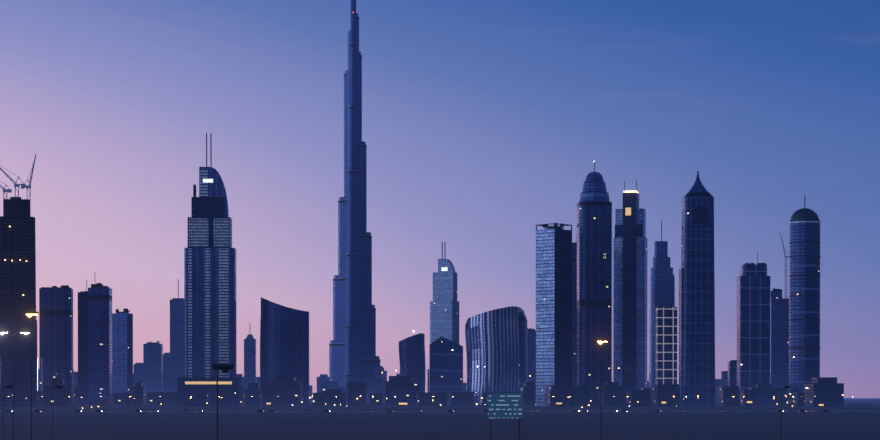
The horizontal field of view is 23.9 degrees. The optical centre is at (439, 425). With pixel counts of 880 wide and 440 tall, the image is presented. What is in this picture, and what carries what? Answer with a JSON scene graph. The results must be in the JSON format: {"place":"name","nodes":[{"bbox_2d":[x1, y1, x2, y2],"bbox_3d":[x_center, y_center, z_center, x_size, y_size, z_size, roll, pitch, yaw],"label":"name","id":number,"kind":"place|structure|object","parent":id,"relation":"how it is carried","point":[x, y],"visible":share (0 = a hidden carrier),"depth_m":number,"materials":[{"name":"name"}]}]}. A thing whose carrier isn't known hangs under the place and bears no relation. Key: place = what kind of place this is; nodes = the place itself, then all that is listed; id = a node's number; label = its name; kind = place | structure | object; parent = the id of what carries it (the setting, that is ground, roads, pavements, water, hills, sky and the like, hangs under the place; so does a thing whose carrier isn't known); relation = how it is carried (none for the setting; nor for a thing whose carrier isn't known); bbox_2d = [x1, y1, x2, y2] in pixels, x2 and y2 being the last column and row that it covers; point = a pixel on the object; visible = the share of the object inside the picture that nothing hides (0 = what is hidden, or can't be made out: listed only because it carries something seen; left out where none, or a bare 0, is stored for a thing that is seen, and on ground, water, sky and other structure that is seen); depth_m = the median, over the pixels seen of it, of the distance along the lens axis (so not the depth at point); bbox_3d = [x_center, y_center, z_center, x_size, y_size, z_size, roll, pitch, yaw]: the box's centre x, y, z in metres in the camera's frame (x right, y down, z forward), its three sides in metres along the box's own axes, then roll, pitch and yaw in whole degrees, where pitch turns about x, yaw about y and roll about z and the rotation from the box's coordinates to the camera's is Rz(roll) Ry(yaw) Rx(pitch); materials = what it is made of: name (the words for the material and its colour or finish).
{"place":"outdoors","nodes":[
{"label":"outdoors","id":0,"kind":"place"},
{"bbox_2d":[25,312,38,439],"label":"street light","id":1,"kind":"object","parent":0,"point":[29,314],"depth_m":198.78,"materials":[{"name":"grey metal"}]},
{"bbox_2d":[133,363,142,386],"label":"tower","id":2,"kind":"structure","parent":0,"point":[138,372],"depth_m":5961.83,"materials":[{"name":"blue glass"}]},
{"bbox_2d":[143,342,162,391],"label":"tower","id":3,"kind":"structure","parent":0,"point":[152,366],"depth_m":5161.04,"materials":[{"name":"blue glass"}]},
{"bbox_2d":[163,353,169,375],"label":"building","id":4,"kind":"structure","parent":0,"point":[166,362],"depth_m":5562.44,"materials":[{"name":"blue glass"}]},
{"bbox_2d":[0,398,879,439],"bbox_3d":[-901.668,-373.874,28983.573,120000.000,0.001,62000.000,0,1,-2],"label":"ground","id":5,"kind":"structure","parent":0,"point":[455,425],"depth_m":809.01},
{"bbox_2d":[3,385,12,439],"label":"column","id":6,"kind":"structure","parent":5,"relation":"on","point":[9,386],"depth_m":298.20,"materials":[{"name":"grey metal"}]},
{"bbox_2d":[0,331,29,439],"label":"street light","id":7,"kind":"object","parent":5,"relation":"on","point":[24,332],"visible":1,"depth_m":258.38,"materials":[{"name":"grey metal"}]},
{"bbox_2d":[0,153,36,406],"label":"skyscraper under construction","id":8,"kind":"structure","parent":5,"relation":"on","point":[17,266],"depth_m":2367.57,"materials":[{"name":"concrete"}]},
{"bbox_2d":[39,287,72,390],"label":"tower","id":9,"kind":"structure","parent":5,"relation":"on","point":[55,332],"depth_m":2767.65,"materials":[{"name":"blue glass"}]},
{"bbox_2d":[52,386,62,439],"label":"column","id":10,"kind":"structure","parent":5,"relation":"on","point":[59,387],"depth_m":338.14,"materials":[{"name":"grey metal"}]},
{"bbox_2d":[78,286,111,404],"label":"tower","id":11,"kind":"structure","parent":5,"relation":"on","point":[94,344],"depth_m":2969.17,"materials":[{"name":"blue glass"}]},
{"bbox_2d":[52,223,781,361],"bbox_3d":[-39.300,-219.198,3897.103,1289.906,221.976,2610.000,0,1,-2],"label":"roof plant and masts","id":12,"kind":"object","parent":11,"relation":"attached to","point":[126,309],"visible":0.75,"depth_m":3007.11,"materials":[{"name":"grey"}]},
{"bbox_2d":[112,311,132,403],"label":"tower","id":13,"kind":"structure","parent":5,"relation":"on","point":[122,351],"depth_m":3175.99,"materials":[{"name":"blue glass"}]},
{"bbox_2d":[170,279,183,391],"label":"tower","id":14,"kind":"structure","parent":5,"relation":"on","point":[176,337],"depth_m":4965.69,"materials":[{"name":"blue glass"}]},
{"bbox_2d":[177,133,241,405],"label":"tower","id":15,"kind":"structure","parent":5,"relation":"on","point":[209,296],"depth_m":2571.55,"materials":[{"name":"blue glass"}]},
{"bbox_2d":[212,364,233,439],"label":"street light","id":16,"kind":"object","parent":5,"relation":"on","point":[224,368],"depth_m":119.60,"materials":[{"name":"grey metal"}]},
{"bbox_2d":[244,334,255,388],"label":"skyscraper","id":17,"kind":"structure","parent":5,"relation":"on","point":[249,358],"depth_m":5569.74,"materials":[{"name":"blue glass"}]},
{"bbox_2d":[260,297,308,404],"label":"building","id":18,"kind":"structure","parent":5,"relation":"on","point":[284,340],"depth_m":2976.72,"materials":[{"name":"blue glass"}]},
{"bbox_2d":[320,0,385,402],"bbox_3d":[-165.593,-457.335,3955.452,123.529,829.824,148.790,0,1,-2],"label":"skyscraper","id":19,"kind":"structure","parent":5,"relation":"on","point":[353,357],"depth_m":3987.84,"materials":[{"name":"blue glass"}]},
{"bbox_2d":[38,367,727,401],"bbox_3d":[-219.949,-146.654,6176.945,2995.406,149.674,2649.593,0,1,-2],"label":"city","id":20,"kind":"object","parent":5,"relation":"on","point":[723,381],"visible":0.06,"depth_m":5357.10,"materials":[{"name":"grey"}]},
{"bbox_2d":[399,333,424,391],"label":"curved tower","id":21,"kind":"structure","parent":5,"relation":"on","point":[412,355],"depth_m":3383.06,"materials":[{"name":"blue glass"}]},
{"bbox_2d":[37,161,794,390],"bbox_3d":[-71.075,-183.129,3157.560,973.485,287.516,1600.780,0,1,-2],"label":"tower feature lights","id":22,"kind":"object","parent":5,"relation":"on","point":[37,366],"visible":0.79,"depth_m":2749.16},
{"bbox_2d":[0,376,843,406],"bbox_3d":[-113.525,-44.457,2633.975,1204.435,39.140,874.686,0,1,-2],"label":"low-rise buildings","id":23,"kind":"structure","parent":5,"relation":"on","point":[817,392],"depth_m":2537.60,"materials":[{"name":"grey glass"}]},
{"bbox_2d":[430,242,458,343],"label":"skyscraper","id":24,"kind":"structure","parent":5,"relation":"on","point":[444,312],"depth_m":4584.75,"materials":[{"name":"blue glass"}]},
{"bbox_2d":[429,336,462,403],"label":"high-rise building","id":25,"kind":"structure","parent":5,"relation":"on","point":[445,368],"depth_m":3585.19,"materials":[{"name":"blue glass"}]},
{"bbox_2d":[465,306,527,404],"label":"curved tower","id":26,"kind":"structure","parent":5,"relation":"on","point":[496,346],"depth_m":2971.85,"materials":[{"name":"blue glass"}]},
{"bbox_2d":[487,392,522,439],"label":"road sign board","id":27,"kind":"object","parent":5,"relation":"on","point":[504,405],"visible":1,"depth_m":420.60,"materials":[{"name":"teal metal"}]},
{"bbox_2d":[527,330,535,386],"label":"tower","id":28,"kind":"structure","parent":5,"relation":"on","point":[531,334],"depth_m":4295.10,"materials":[{"name":"blue glass"}]},
{"bbox_2d":[536,223,571,405],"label":"tower","id":29,"kind":"structure","parent":5,"relation":"on","point":[554,305],"depth_m":2458.33,"materials":[{"name":"blue glass"}]},
{"bbox_2d":[572,245,576,385],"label":"tower","id":30,"kind":"structure","parent":5,"relation":"on","point":[574,315],"depth_m":3499.64,"materials":[{"name":"blue glass"}]},
{"bbox_2d":[577,161,611,405],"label":"skyscraper","id":31,"kind":"structure","parent":5,"relation":"on","point":[594,263],"depth_m":2485.90,"materials":[{"name":"blue glass"}]},
{"bbox_2d":[596,339,607,439],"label":"street light","id":32,"kind":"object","parent":5,"relation":"on","point":[600,341],"depth_m":220.55,"materials":[{"name":"grey metal"}]},
{"bbox_2d":[613,181,647,389],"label":"tower","id":33,"kind":"structure","parent":5,"relation":"on","point":[630,239],"depth_m":2695.30,"materials":[{"name":"blue glass"}]},
{"bbox_2d":[649,221,674,387],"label":"stepped tower","id":34,"kind":"structure","parent":5,"relation":"on","point":[661,284],"depth_m":3795.52,"materials":[{"name":"blue glass"}]},
{"bbox_2d":[656,307,676,383],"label":"high-rise building","id":35,"kind":"structure","parent":5,"relation":"on","point":[666,345],"depth_m":3000.52,"materials":[{"name":"beige concrete"}]},
{"bbox_2d":[679,171,714,405],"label":"pointed tower","id":36,"kind":"structure","parent":5,"relation":"on","point":[696,324],"depth_m":2394.25,"materials":[{"name":"blue glass"}]},
{"bbox_2d":[728,362,736,385],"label":"block","id":37,"kind":"structure","parent":5,"relation":"on","point":[732,373],"depth_m":3305.94,"materials":[{"name":"blue glass"}]},
{"bbox_2d":[737,263,769,389],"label":"skyscraper","id":38,"kind":"structure","parent":5,"relation":"on","point":[753,320],"depth_m":2998.72,"materials":[{"name":"blue glass"}]},
{"bbox_2d":[770,233,788,402],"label":"tower","id":39,"kind":"structure","parent":5,"relation":"on","point":[779,341],"depth_m":3705.47,"materials":[{"name":"blue glass"}]},
{"bbox_2d":[781,386,789,439],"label":"column","id":40,"kind":"structure","parent":5,"relation":"on","point":[786,387],"depth_m":382.09,"materials":[{"name":"grey metal"}]},
{"bbox_2d":[789,195,820,391],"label":"domed tower","id":41,"kind":"structure","parent":5,"relation":"on","point":[804,289],"depth_m":2497.67,"materials":[{"name":"blue glass"}]},
{"bbox_2d":[0,411,879,411],"bbox_3d":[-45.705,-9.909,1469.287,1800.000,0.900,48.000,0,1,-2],"label":"road","id":42,"kind":"structure","parent":0,"point":[438,411],"depth_m":1469.93,"materials":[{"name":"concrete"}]},
{"bbox_2d":[5,410,828,411],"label":"traffic cars","id":43,"kind":"object","parent":42,"relation":"on","point":[447,411],"visible":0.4,"depth_m":1462.68,"materials":[{"name":"white paint"}]},
{"bbox_2d":[0,0,879,397],"label":"sky","id":44,"kind":"structure","parent":0,"point":[485,123],"materials":[{"name":"blue"}]}
]}

